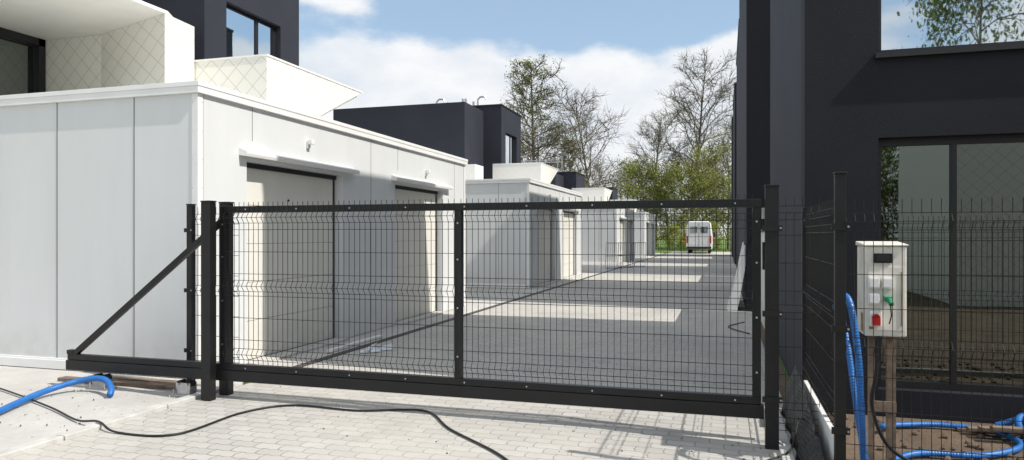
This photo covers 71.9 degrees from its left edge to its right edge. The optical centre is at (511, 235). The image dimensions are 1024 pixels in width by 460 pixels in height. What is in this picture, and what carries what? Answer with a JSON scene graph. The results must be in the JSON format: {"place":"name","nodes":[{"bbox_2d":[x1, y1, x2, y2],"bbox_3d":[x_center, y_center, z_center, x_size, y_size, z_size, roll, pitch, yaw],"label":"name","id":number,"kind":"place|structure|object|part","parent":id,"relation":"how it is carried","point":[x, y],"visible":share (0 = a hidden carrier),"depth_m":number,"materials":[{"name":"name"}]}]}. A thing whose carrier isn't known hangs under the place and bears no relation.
{"place":"outdoors","nodes":[
{"label":"outdoors","id":0,"kind":"place"},
{"bbox_2d":[0,27,44,92],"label":"terrace window frame","id":1,"kind":"object","parent":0,"point":[38,44],"visible":0.58,"depth_m":11.62,"materials":[{"name":"black metal"}]},
{"bbox_2d":[0,37,32,94],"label":"terrace window glass","id":2,"kind":"object","parent":1,"relation":"in","point":[16,67],"depth_m":11.35,"materials":[{"name":"grey glass"}]},
{"bbox_2d":[0,253,664,450],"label":"concrete pavement","id":3,"kind":"structure","parent":0,"point":[19,380],"depth_m":6.77,"materials":[{"name":"grey concrete"}]},
{"bbox_2d":[0,375,114,414],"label":"blue hose","id":4,"kind":"object","parent":3,"relation":"on","point":[107,381],"visible":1,"depth_m":6.56,"materials":[{"name":"blue plastic"}]},
{"bbox_2d":[87,373,116,390],"bbox_3d":[-4.019,1.435,6.927,0.220,0.147,0.140,0,0,17],"label":"gate roller","id":5,"kind":"object","parent":3,"relation":"on","point":[99,386],"visible":0.56,"depth_m":6.89,"materials":[{"name":"silver metal"}]},
{"bbox_2d":[57,375,176,389],"bbox_3d":[-3.890,1.488,7.181,1.600,0.036,0.260,0,0,17],"label":"wooden plank","id":6,"kind":"object","parent":3,"relation":"on","point":[144,383],"visible":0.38,"depth_m":7.09,"materials":[{"name":"brown wood"}]},
{"bbox_2d":[171,379,196,396],"bbox_3d":[-3.062,1.435,6.638,0.220,0.147,0.140,0,0,17],"label":"gate roller","id":7,"kind":"object","parent":3,"relation":"on","point":[184,387],"visible":0.93,"depth_m":6.60,"materials":[{"name":"grey metal"}]},
{"bbox_2d":[184,204,195,380],"bbox_3d":[-3.223,0.743,7.075,0.100,2.114,0.084,0,0,17],"label":"fence post","id":8,"kind":"object","parent":3,"relation":"on","point":[189,289],"visible":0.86,"depth_m":7.06,"materials":[{"name":"black metal"}]},
{"bbox_2d":[191,207,238,362],"bbox_3d":[-2.939,0.570,6.977,0.544,1.700,0.044,0,0,17],"label":"fence","id":9,"kind":"object","parent":8,"relation":"attached to","point":[200,291],"visible":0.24,"depth_m":7.06,"materials":[{"name":"black metal"}]},
{"bbox_2d":[142,0,298,65],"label":"tower walls","id":10,"kind":"structure","parent":3,"relation":"on","point":[206,19],"depth_m":12.32,"materials":[{"name":"black paint"}]},
{"bbox_2d":[226,4,275,56],"bbox_3d":[-4.915,-3.285,13.215,0.050,1.670,1.580,0,0,17],"label":"window frame","id":11,"kind":"object","parent":10,"relation":"attached to","point":[256,20],"visible":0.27,"depth_m":13.38,"materials":[{"name":"black metal"}]},
{"bbox_2d":[226,8,273,56],"bbox_3d":[-4.920,-3.285,13.216,0.020,1.570,1.480,0,0,17],"label":"window glass","id":12,"kind":"object","parent":11,"relation":"in","point":[240,34],"visible":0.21,"depth_m":13.07,"materials":[{"name":"blue glass"}]},
{"bbox_2d":[0,80,467,377],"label":"garage","id":13,"kind":"structure","parent":3,"relation":"on","point":[100,188],"depth_m":8.05,"materials":[{"name":"paint"}]},
{"bbox_2d":[45,13,193,91],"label":"shingle wall","id":14,"kind":"structure","parent":13,"relation":"on","point":[157,49],"depth_m":10.96,"materials":[{"name":"beige tile"}]},
{"bbox_2d":[0,0,172,39],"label":"roof overhang","id":15,"kind":"object","parent":14,"relation":"on","point":[51,19],"visible":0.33,"depth_m":10.45,"materials":[{"name":"white paint"}]},
{"bbox_2d":[194,56,360,115],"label":"terrace parapet","id":16,"kind":"structure","parent":13,"relation":"on","point":[268,78],"depth_m":10.95,"materials":[{"name":"white"}]},
{"bbox_2d":[194,54,362,92],"bbox_3d":[-4.169,-2.712,12.287,1.915,0.025,2.945,0,0,17],"label":"parapet coping","id":17,"kind":"object","parent":16,"relation":"on","point":[276,58],"visible":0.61,"depth_m":10.95,"materials":[{"name":"white metal"}]},
{"bbox_2d":[247,163,335,359],"bbox_3d":[-2.888,0.321,9.220,0.080,2.357,2.133,0,0,17],"label":"sectional door","id":18,"kind":"structure","parent":13,"relation":"in","point":[266,185],"depth_m":9.16,"materials":[{"name":"white metal"}]},
{"bbox_2d":[395,185,437,321],"bbox_3d":[-1.790,0.321,12.858,0.080,2.357,2.073,0,0,17],"label":"sectional door","id":19,"kind":"structure","parent":13,"relation":"in","point":[403,194],"depth_m":12.92,"materials":[{"name":"white metal"}]},
{"bbox_2d":[327,335,382,351],"bbox_3d":[-2.138,1.485,9.733,0.080,0.030,1.400,0,0,17],"label":"trim offcut","id":20,"kind":"object","parent":3,"relation":"on","point":[341,347],"depth_m":9.63,"materials":[{"name":"white plastic"}]},
{"bbox_2d":[333,102,521,178],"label":"tower walls","id":21,"kind":"structure","parent":3,"relation":"on","point":[474,134],"depth_m":26.79,"materials":[{"name":"black paint"}]},
{"bbox_2d":[436,96,486,104],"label":"roof vents","id":22,"kind":"object","parent":21,"relation":"on","point":[465,100],"visible":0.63,"depth_m":28.97,"materials":[{"name":"silver metal"}]},
{"bbox_2d":[506,134,514,162],"bbox_3d":[-0.146,-3.285,29.011,0.050,1.670,1.580,0,0,17],"label":"window frame","id":23,"kind":"object","parent":21,"relation":"attached to","point":[510,147],"visible":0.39,"depth_m":29.20,"materials":[{"name":"metal"}]},
{"bbox_2d":[506,135,513,162],"bbox_3d":[-0.151,-3.285,29.012,0.020,1.570,1.480,0,0,17],"label":"window glass","id":24,"kind":"object","parent":23,"relation":"in","point":[508,149],"visible":0.43,"depth_m":29.14,"materials":[{"name":"glass"}]},
{"bbox_2d":[521,153,561,171],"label":"scaffold","id":25,"kind":"object","parent":3,"relation":"on","point":[526,160],"visible":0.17,"depth_m":44.62,"materials":[{"name":"metal"}]},
{"bbox_2d":[550,171,585,189],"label":"tower walls","id":26,"kind":"structure","parent":3,"relation":"on","point":[570,180],"depth_m":41.69,"materials":[{"name":"black paint"}]},
{"bbox_2d":[589,187,617,200],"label":"tower walls","id":27,"kind":"structure","parent":3,"relation":"on","point":[614,195],"depth_m":55.48,"materials":[{"name":"black paint"}]},
{"bbox_2d":[581,209,634,264],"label":"garage","id":28,"kind":"structure","parent":3,"relation":"on","point":[601,238],"depth_m":36.35,"materials":[{"name":"paint"}]},
{"bbox_2d":[621,219,622,261],"bbox_3d":[5.814,0.321,38.045,0.080,2.357,2.193,0,0,17],"label":"sectional door","id":29,"kind":"structure","parent":28,"relation":"in","point":[621,219],"depth_m":38.60,"materials":[{"name":"beige metal"}]},
{"bbox_2d":[628,221,630,259],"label":"sectional door","id":30,"kind":"structure","parent":28,"relation":"in","point":[629,222],"depth_m":41.83,"materials":[{"name":"grey metal"}]},
{"bbox_2d":[605,243,623,268],"bbox_3d":[4.584,0.920,31.618,1.070,1.168,0.277,0,0,-19],"label":"fence frame panel","id":31,"kind":"object","parent":3,"relation":"on","point":[614,255],"visible":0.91,"depth_m":31.63,"materials":[{"name":"grey metal"}]},
{"bbox_2d":[634,212,655,256],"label":"garage","id":32,"kind":"structure","parent":3,"relation":"on","point":[651,232],"depth_m":48.64,"materials":[{"name":"paint"}]},
{"bbox_2d":[646,223,646,255],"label":"sectional door","id":33,"kind":"structure","parent":32,"relation":"in","point":[646,223],"depth_m":50.86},
{"bbox_2d":[651,224,652,254],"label":"sectional door","id":34,"kind":"structure","parent":32,"relation":"in","point":[651,224],"depth_m":54.32,"materials":[{"name":"grey metal"}]},
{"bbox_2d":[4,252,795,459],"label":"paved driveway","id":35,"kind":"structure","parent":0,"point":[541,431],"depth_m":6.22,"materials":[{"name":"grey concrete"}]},
{"bbox_2d":[200,200,216,400],"bbox_3d":[-2.762,0.743,6.422,0.108,2.114,0.088,0,0,17],"label":"gate post","id":36,"kind":"object","parent":35,"relation":"on","point":[208,300],"visible":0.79,"depth_m":6.39,"materials":[{"name":"black metal"}]},
{"bbox_2d":[66,194,764,427],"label":"sliding gate","id":37,"kind":"structure","parent":36,"relation":"attached to","point":[459,385],"depth_m":5.81,"materials":[{"name":"black metal"}]},
{"bbox_2d":[218,202,233,395],"bbox_3d":[-2.692,0.743,6.652,0.108,2.114,0.088,0,0,17],"label":"gate post","id":38,"kind":"object","parent":35,"relation":"on","point":[225,388],"visible":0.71,"depth_m":6.63,"materials":[{"name":"black metal"}]},
{"bbox_2d":[0,388,507,459],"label":"black cable","id":39,"kind":"object","parent":35,"relation":"on","point":[284,405],"visible":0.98,"depth_m":5.79,"materials":[{"name":"rubber"}]},
{"bbox_2d":[360,343,392,352],"bbox_3d":[-1.787,1.445,9.151,0.342,0.090,0.479,0,0,40],"label":"plastic scrap","id":40,"kind":"object","parent":35,"relation":"on","point":[373,349],"visible":0.79,"depth_m":9.03,"materials":[{"name":"white plastic"}]},
{"bbox_2d":[0,374,760,459],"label":"loose grit","id":41,"kind":"object","parent":35,"relation":"on","point":[292,407],"visible":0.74,"depth_m":5.81,"materials":[{"name":"gravel"}]},
{"bbox_2d":[617,242,634,267],"bbox_3d":[5.256,0.920,32.460,1.070,1.168,0.277,0,0,-19],"label":"fence frame panel","id":42,"kind":"object","parent":35,"relation":"on","point":[630,255],"visible":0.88,"depth_m":32.50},
{"bbox_2d":[628,242,645,266],"bbox_3d":[5.870,0.920,33.110,1.070,1.168,0.277,0,0,-19],"label":"fence frame panel","id":43,"kind":"object","parent":35,"relation":"on","point":[639,248],"visible":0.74,"depth_m":33.21,"materials":[{"name":"grey metal"}]},
{"bbox_2d":[686,221,715,252],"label":"delivery van","id":44,"kind":"object","parent":35,"relation":"on","point":[698,236],"visible":0.87,"depth_m":57.56,"materials":[{"name":"paint"}]},
{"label":"rear windows","id":45,"kind":"part","parent":44,"relation":"part of","materials":[{"name":"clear glass"}]},
{"bbox_2d":[727,242,745,310],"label":"leaning boards","id":46,"kind":"object","parent":35,"relation":"on","point":[737,283],"visible":0.94,"depth_m":13.93,"materials":[{"name":"grey wood"}]},
{"bbox_2d":[728,322,749,333],"bbox_3d":[3.592,1.462,11.241,0.282,0.062,1.219,0,0,14],"label":"black cable","id":47,"kind":"object","parent":35,"relation":"on","point":[736,329],"visible":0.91,"depth_m":11.17,"materials":[{"name":"rubber"}]},
{"bbox_2d":[762,184,781,449],"bbox_3d":[1.831,0.723,4.975,0.130,2.154,0.114,0,0,17],"label":"gate post","id":48,"kind":"object","parent":35,"relation":"on","point":[771,313],"visible":1,"depth_m":4.94,"materials":[{"name":"black metal"}]},
{"bbox_2d":[767,417,798,459],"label":"black cable","id":49,"kind":"object","parent":35,"relation":"on","point":[793,442],"visible":1,"depth_m":4.79,"materials":[{"name":"rubber"}]},
{"bbox_2d":[781,365,823,459],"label":"dimple membrane","id":50,"kind":"object","parent":35,"relation":"on","point":[807,445],"visible":0.89,"depth_m":5.02,"materials":[{"name":"black plastic"}]},
{"bbox_2d":[465,164,482,179],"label":"white ground floor","id":51,"kind":"structure","parent":0,"point":[473,171],"depth_m":24.91,"materials":[{"name":"white paint"}]},
{"bbox_2d":[299,0,738,236],"label":"sky","id":52,"kind":"structure","parent":0,"point":[394,52],"materials":[{"name":"blue"}]},
{"bbox_2d":[465,178,582,287],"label":"garage","id":53,"kind":"structure","parent":0,"point":[518,248],"depth_m":20.32,"materials":[{"name":"paint"}]},
{"bbox_2d":[493,163,557,183],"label":"terrace parapet","id":54,"kind":"structure","parent":53,"relation":"on","point":[542,172],"depth_m":26.75,"materials":[{"name":"white"}]},
{"bbox_2d":[493,162,558,169],"bbox_3d":[0.600,-2.712,28.083,1.915,0.025,2.945,0,0,17],"label":"parapet coping","id":55,"kind":"object","parent":54,"relation":"on","point":[526,163],"visible":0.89,"depth_m":26.73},
{"bbox_2d":[538,210,551,283],"bbox_3d":[0.959,0.321,21.962,0.080,2.357,2.193,0,0,17],"label":"sectional door","id":56,"kind":"structure","parent":53,"relation":"in","point":[540,212],"depth_m":22.03,"materials":[{"name":"grey metal"}]},
{"bbox_2d":[563,211,573,277],"bbox_3d":[1.956,0.321,25.265,0.080,2.357,2.293,0,0,17],"label":"sectional door","id":57,"kind":"structure","parent":53,"relation":"in","point":[565,217],"depth_m":25.38,"materials":[{"name":"beige metal"}]},
{"bbox_2d":[572,188,611,200],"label":"terrace parapet","id":58,"kind":"structure","parent":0,"point":[600,194],"depth_m":40.54,"materials":[{"name":"white paint"}]},
{"bbox_2d":[243,237,994,423],"bbox_3d":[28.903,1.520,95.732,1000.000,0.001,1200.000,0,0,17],"label":"ground","id":59,"kind":"structure","parent":0,"point":[661,248],"depth_m":70.25,"materials":[{"name":"green plant"}]},
{"bbox_2d":[0,382,242,459],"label":"kerb","id":60,"kind":"structure","parent":59,"relation":"on","point":[40,443],"depth_m":5.44,"materials":[{"name":"concrete"}]},
{"bbox_2d":[293,253,666,366],"bbox_3d":[5.106,1.522,33.034,0.120,0.056,53.800,0,0,17],"label":"drainage channel","id":61,"kind":"object","parent":59,"relation":"on","point":[378,341],"visible":0.21,"depth_m":11.19,"materials":[{"name":"grey concrete"}]},
{"bbox_2d":[521,113,585,171],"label":"bare tree","id":62,"kind":"object","parent":59,"relation":"on","point":[526,129],"visible":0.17,"depth_m":66.92,"materials":[{"name":"green plant"}]},
{"bbox_2d":[500,53,625,187],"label":"larch tree","id":63,"kind":"object","parent":59,"relation":"on","point":[520,91],"visible":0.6,"depth_m":60.39,"materials":[{"name":"green plant"}]},
{"bbox_2d":[551,136,601,186],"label":"larch tree","id":64,"kind":"object","parent":59,"relation":"on","point":[568,162],"visible":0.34,"depth_m":62.40,"materials":[{"name":"green plant"}]},
{"bbox_2d":[549,82,630,190],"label":"bare tree","id":65,"kind":"object","parent":59,"relation":"on","point":[587,117],"visible":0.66,"depth_m":64.61,"materials":[{"name":"brown plant"}]},
{"bbox_2d":[582,121,730,249],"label":"distant trees","id":66,"kind":"object","parent":59,"relation":"on","point":[632,172],"visible":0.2,"depth_m":76.58,"materials":[{"name":"green plant"}]},
{"bbox_2d":[619,106,693,246],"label":"tall tree","id":67,"kind":"object","parent":59,"relation":"on","point":[658,132],"visible":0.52,"depth_m":91.08,"materials":[{"name":"green plant"}]},
{"bbox_2d":[648,46,736,218],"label":"tall tree","id":68,"kind":"object","parent":59,"relation":"on","point":[698,131],"visible":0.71,"depth_m":77.74,"materials":[{"name":"green plant"}]},
{"bbox_2d":[655,218,729,250],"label":"hedge","id":69,"kind":"object","parent":59,"relation":"on","point":[678,234],"visible":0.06,"depth_m":69.69,"materials":[{"name":"green plant"}]},
{"bbox_2d":[655,239,729,251],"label":"boundary fence","id":70,"kind":"object","parent":59,"relation":"on","point":[725,244],"visible":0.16,"depth_m":65.77,"materials":[{"name":"metal"}]},
{"bbox_2d":[698,97,732,195],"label":"tall tree","id":71,"kind":"object","parent":59,"relation":"on","point":[724,124],"visible":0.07,"depth_m":83.99,"materials":[{"name":"green plant"}]},
{"bbox_2d":[761,229,764,328],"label":"privacy wall","id":72,"kind":"structure","parent":59,"relation":"on","point":[763,284],"depth_m":11.85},
{"bbox_2d":[779,410,794,459],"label":"kerb","id":73,"kind":"structure","parent":59,"relation":"on","point":[784,445],"depth_m":4.98,"materials":[{"name":"concrete"}]},
{"bbox_2d":[801,207,809,380],"bbox_3d":[2.478,0.783,5.958,0.068,2.034,0.058,0,0,17],"label":"fence post","id":74,"kind":"object","parent":59,"relation":"on","point":[804,286],"visible":0.36,"depth_m":5.94,"materials":[{"name":"black metal"}]},
{"bbox_2d":[803,380,833,459],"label":"fence plinth","id":75,"kind":"structure","parent":59,"relation":"on","point":[823,429],"depth_m":4.82,"materials":[{"name":"concrete"}]},
{"bbox_2d":[779,197,819,432],"bbox_3d":[2.039,0.575,5.025,0.284,1.690,0.044,0,0,17],"label":"fence","id":76,"kind":"object","parent":75,"relation":"on","point":[802,319],"visible":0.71,"depth_m":5.03,"materials":[{"name":"black metal"}]},
{"bbox_2d":[800,199,833,425],"bbox_3d":[2.193,0.485,5.083,0.044,1.430,1.804,0,0,17],"label":"fence","id":77,"kind":"object","parent":75,"relation":"on","point":[826,315],"visible":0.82,"depth_m":4.93,"materials":[{"name":"black metal"}]},
{"bbox_2d":[831,172,849,459],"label":"fence post","id":78,"kind":"object","parent":59,"relation":"on","point":[840,329],"visible":1,"depth_m":4.15,"materials":[{"name":"black metal"}]},
{"bbox_2d":[846,197,1023,459],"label":"fence","id":79,"kind":"object","parent":78,"relation":"attached to","point":[931,310],"visible":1,"depth_m":4.02,"materials":[{"name":"black metal"}]},
{"bbox_2d":[731,117,732,256],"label":"modern house","id":80,"kind":"structure","parent":0,"point":[732,184],"depth_m":48.21,"materials":[{"name":"black paint"}]},
{"bbox_2d":[733,82,736,263],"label":"modern house","id":81,"kind":"structure","parent":0,"point":[735,168],"depth_m":36.42,"materials":[{"name":"black paint"}]},
{"bbox_2d":[736,21,738,265],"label":"modern house","id":82,"kind":"structure","parent":0,"point":[737,58],"depth_m":28.07,"materials":[{"name":"black paint"}]},
{"bbox_2d":[739,0,769,311],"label":"modern house","id":83,"kind":"structure","parent":0,"point":[754,97],"depth_m":13.83,"materials":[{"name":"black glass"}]},
{"bbox_2d":[735,264,787,400],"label":"gravel ground","id":84,"kind":"structure","parent":0,"point":[782,384],"depth_m":7.47,"materials":[{"name":"grey gravel"}]},
{"bbox_2d":[770,0,1023,424],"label":"walls","id":85,"kind":"structure","parent":0,"point":[842,99],"depth_m":5.92,"materials":[{"name":"black paint"}]},
{"bbox_2d":[874,0,1023,394],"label":"window frames","id":86,"kind":"structure","parent":85,"relation":"attached to","point":[953,142],"depth_m":5.79,"materials":[{"name":"black metal"}]},
{"bbox_2d":[881,0,1023,386],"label":"window glass","id":87,"kind":"object","parent":86,"relation":"in","point":[991,175],"depth_m":5.81,"materials":[{"name":"glass"}]},
{"bbox_2d":[833,413,1022,459],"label":"soil ground","id":88,"kind":"structure","parent":0,"point":[991,442],"depth_m":5.17,"materials":[{"name":"brown soil"}]},
{"bbox_2d":[846,323,868,459],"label":"blue hose","id":89,"kind":"object","parent":88,"relation":"on","point":[850,362],"visible":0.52,"depth_m":4.39,"materials":[{"name":"blue plastic"}]},
{"bbox_2d":[856,241,908,459],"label":"electrical cabinet","id":90,"kind":"object","parent":88,"relation":"on","point":[882,285],"visible":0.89,"depth_m":4.48,"materials":[{"name":"paint"}]},
{"bbox_3d":[2.333,0.410,4.482,0.101,0.420,0.260,0,0,-45],"label":"door panel","id":91,"kind":"part","parent":90,"relation":"part of","materials":[{"name":"paint"}]},
{"bbox_2d":[874,253,891,262],"bbox_3d":[2.340,0.145,4.456,0.105,0.060,0.014,0,0,17],"label":"breaker window","id":92,"kind":"structure","parent":90,"relation":"in","point":[878,257],"depth_m":4.45,"materials":[{"name":"black plastic"}]},
{"bbox_2d":[869,336,909,459],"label":"black cable","id":93,"kind":"object","parent":88,"relation":"on","point":[877,426],"visible":0.89,"depth_m":4.51,"materials":[{"name":"rubber"}]},
{"bbox_2d":[832,293,1022,459],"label":"blue hose","id":94,"kind":"object","parent":88,"relation":"on","point":[1018,447],"visible":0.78,"depth_m":4.69,"materials":[{"name":"blue plastic"}]},
{"bbox_2d":[833,415,1022,459],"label":"soil clods","id":95,"kind":"object","parent":88,"relation":"on","point":[967,442],"visible":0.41,"depth_m":4.97,"materials":[{"name":"brown soil"}]},
{"bbox_2d":[955,425,1022,435],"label":"timber stack","id":96,"kind":"object","parent":88,"relation":"on","point":[1017,431],"visible":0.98,"depth_m":5.18,"materials":[{"name":"brown wood"}]},
{"bbox_2d":[995,413,1022,435],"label":"blue hose","id":97,"kind":"object","parent":88,"relation":"on","point":[1018,417],"visible":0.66,"depth_m":5.36,"materials":[{"name":"blue plastic"}]}
]}

